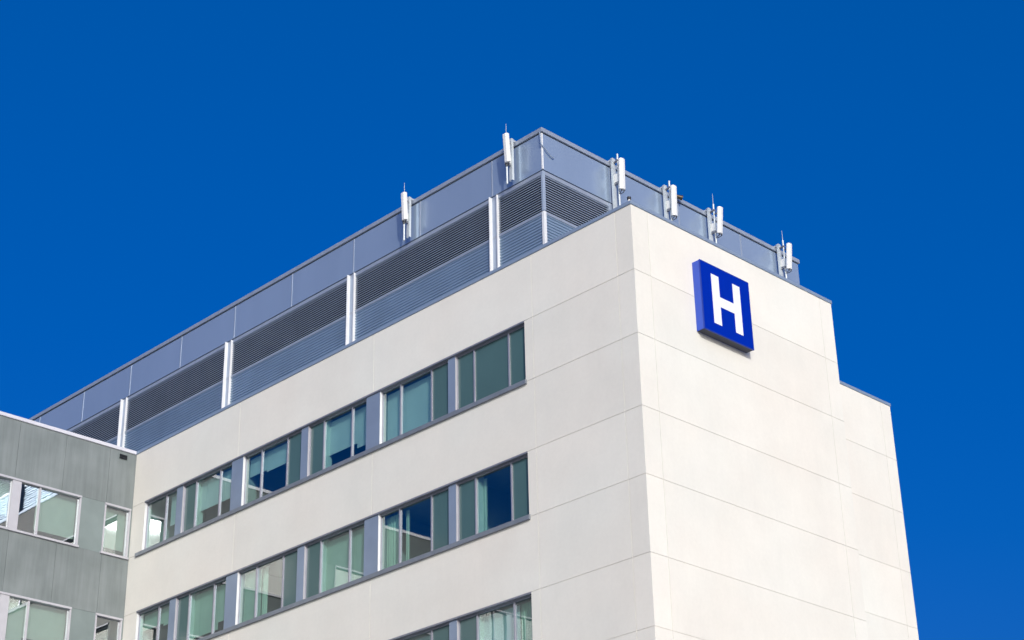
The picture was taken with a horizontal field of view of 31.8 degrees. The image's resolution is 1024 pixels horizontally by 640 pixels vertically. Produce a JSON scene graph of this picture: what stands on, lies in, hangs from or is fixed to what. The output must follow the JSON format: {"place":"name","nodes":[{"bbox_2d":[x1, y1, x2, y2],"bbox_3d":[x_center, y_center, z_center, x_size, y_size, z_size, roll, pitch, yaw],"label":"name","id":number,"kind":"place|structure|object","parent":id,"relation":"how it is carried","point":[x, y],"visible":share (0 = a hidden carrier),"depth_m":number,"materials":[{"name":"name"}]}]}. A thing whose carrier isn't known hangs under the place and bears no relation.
{"place":"outdoors","nodes":[
{"label":"outdoors","id":0,"kind":"place"},
{"bbox_2d":[0,0,1023,639],"label":"sky","id":1,"kind":"structure","parent":0,"point":[163,163],"materials":[{"name":"blue"}]},
{"label":"ground","id":2,"kind":"structure","parent":0,"visible":0},
{"bbox_2d":[0,411,136,639],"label":"wing building","id":3,"kind":"structure","parent":2,"relation":"on","point":[66,503],"depth_m":64.60,"materials":[{"name":"grey concrete"}]},
{"bbox_2d":[0,591,71,639],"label":"window","id":4,"kind":"structure","parent":3,"relation":"in","point":[39,622],"depth_m":62.52,"materials":[{"name":"green glass"}]},
{"bbox_2d":[0,474,81,547],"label":"window","id":5,"kind":"structure","parent":3,"relation":"in","point":[54,514],"depth_m":64.38,"materials":[{"name":"green glass"}]},
{"bbox_2d":[93,613,122,639],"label":"window","id":6,"kind":"structure","parent":3,"relation":"in","point":[120,620],"depth_m":64.53,"materials":[{"name":"white metal"}]},
{"bbox_2d":[100,502,130,559],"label":"window","id":7,"kind":"structure","parent":3,"relation":"in","point":[114,521],"depth_m":66.23,"materials":[{"name":"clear glass"}]},
{"bbox_2d":[29,127,918,639],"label":"hospital building","id":8,"kind":"structure","parent":2,"relation":"on","point":[483,401],"depth_m":55.15,"materials":[{"name":"concrete"}]},
{"bbox_2d":[137,601,169,639],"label":"window","id":9,"kind":"structure","parent":8,"relation":"in","point":[161,616],"depth_m":63.88,"materials":[{"name":"green glass"}]},
{"bbox_2d":[144,490,176,548],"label":"window","id":10,"kind":"structure","parent":8,"relation":"in","point":[173,510],"depth_m":65.37,"materials":[{"name":"glass"}]},
{"bbox_2d":[175,578,225,639],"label":"window","id":11,"kind":"structure","parent":8,"relation":"in","point":[198,615],"depth_m":61.96,"materials":[{"name":"green glass"}]},
{"bbox_2d":[182,463,231,531],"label":"window","id":12,"kind":"structure","parent":8,"relation":"in","point":[200,495],"depth_m":63.91,"materials":[{"name":"teal glass"}]},
{"bbox_2d":[237,549,297,623],"bbox_3d":[-7.913,8.986,59.211,0.352,2.299,3.250,23,-35,-39],"label":"window","id":13,"kind":"structure","parent":8,"relation":"in","point":[253,581],"depth_m":59.61,"materials":[{"name":"teal glass"}]},
{"bbox_2d":[243,430,301,504],"bbox_3d":[-8.042,5.087,61.128,0.256,1.854,3.230,23,-35,-39],"label":"window","id":14,"kind":"structure","parent":8,"relation":"in","point":[289,454],"depth_m":61.28,"materials":[{"name":"teal glass"}]},
{"bbox_2d":[305,522,363,598],"bbox_3d":[-5.488,7.740,57.030,0.352,2.116,3.050,23,-35,-39],"label":"window","id":15,"kind":"structure","parent":8,"relation":"in","point":[339,561],"depth_m":57.27,"materials":[{"name":"green glass"}]},
{"bbox_2d":[309,399,366,474],"bbox_3d":[-5.573,3.983,58.906,0.352,2.116,3.050,23,-35,-39],"label":"window","id":16,"kind":"structure","parent":8,"relation":"in","point":[328,437],"depth_m":59.23,"materials":[{"name":"teal glass"}]},
{"bbox_2d":[401,183,413,240],"bbox_3d":[-3.482,-3.668,61.556,0.789,2.280,0.275,23,-35,-39],"label":"cell antenna","id":17,"kind":"object","parent":8,"relation":"on","point":[406,207],"visible":1,"depth_m":61.34,"materials":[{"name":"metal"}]},
{"bbox_2d":[380,487,448,569],"bbox_3d":[-2.826,6.547,54.554,0.352,2.299,3.240,23,-35,-39],"label":"window","id":18,"kind":"structure","parent":8,"relation":"in","point":[440,499],"depth_m":54.77,"materials":[{"name":"teal glass"}]},
{"bbox_2d":[382,361,447,442],"bbox_3d":[-2.958,2.646,56.468,0.248,1.854,3.220,23,-35,-39],"label":"window","id":19,"kind":"structure","parent":8,"relation":"in","point":[417,404],"depth_m":56.66,"materials":[{"name":"teal glass"}]},
{"bbox_2d":[400,623,448,639],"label":"window","id":20,"kind":"structure","parent":8,"relation":"in","point":[441,632],"depth_m":52.39,"materials":[{"name":"glass"}]},
{"bbox_2d":[457,325,525,408],"bbox_3d":[-0.595,1.459,54.197,0.082,1.854,3.090,23,-35,-39],"label":"window","id":21,"kind":"structure","parent":8,"relation":"in","point":[497,364],"depth_m":54.26,"materials":[{"name":"teal glass"}]},
{"bbox_2d":[458,455,528,540],"bbox_3d":[-0.407,5.386,52.338,0.352,2.299,3.120,23,-35,-39],"label":"window","id":22,"kind":"structure","parent":8,"relation":"in","point":[472,492],"depth_m":52.74,"materials":[{"name":"teal glass"}]},
{"bbox_2d":[459,596,531,639],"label":"window","id":23,"kind":"structure","parent":8,"relation":"in","point":[505,624],"depth_m":50.80,"materials":[{"name":"teal glass"}]},
{"bbox_2d":[502,133,515,183],"bbox_3d":[0.025,-5.354,58.337,0.802,2.280,0.275,23,-35,-39],"label":"cell antenna","id":24,"kind":"object","parent":8,"relation":"on","point":[508,147],"visible":1,"depth_m":58.12,"materials":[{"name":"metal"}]},
{"bbox_2d":[539,132,553,157],"bbox_3d":[1.109,-5.630,57.768,0.588,0.820,0.114,23,-35,-39],"label":"hanging cable","id":25,"kind":"object","parent":8,"relation":"hanging from","point":[543,146],"visible":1,"depth_m":57.62,"materials":[{"name":"grey metal"}]},
{"bbox_2d":[608,154,624,208],"bbox_3d":[3.396,-4.538,59.428,0.240,2.060,0.880,23,-35,-39],"label":"cell antenna","id":26,"kind":"object","parent":8,"relation":"on","point":[618,178],"visible":0.92,"depth_m":59.31,"materials":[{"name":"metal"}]},
{"bbox_2d":[660,181,677,220],"bbox_3d":[5.263,-3.809,61.085,0.240,1.960,0.880,23,-35,-39],"label":"cell antenna","id":27,"kind":"object","parent":8,"relation":"on","point":[670,204],"visible":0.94,"depth_m":60.99,"materials":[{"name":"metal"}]},
{"bbox_2d":[704,194,722,242],"bbox_3d":[6.968,-3.321,62.611,0.240,2.380,0.983,23,-35,-39],"label":"cell antenna","id":28,"kind":"object","parent":8,"relation":"on","point":[712,227],"visible":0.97,"depth_m":62.45,"materials":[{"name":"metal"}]},
{"bbox_2d":[692,259,753,352],"bbox_3d":[6.225,-0.397,52.970,2.250,2.260,0.311,23,-35,-39],"label":"hospital sign","id":29,"kind":"object","parent":8,"relation":"attached to","point":[722,306],"visible":1,"depth_m":52.72,"materials":[{"name":"blue plastic"}]},
{"bbox_2d":[773,236,791,277],"bbox_3d":[9.764,-2.157,65.069,0.240,2.380,0.963,23,-35,-39],"label":"cell antenna","id":30,"kind":"object","parent":8,"relation":"on","point":[783,263],"visible":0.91,"depth_m":64.91,"materials":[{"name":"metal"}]}
]}

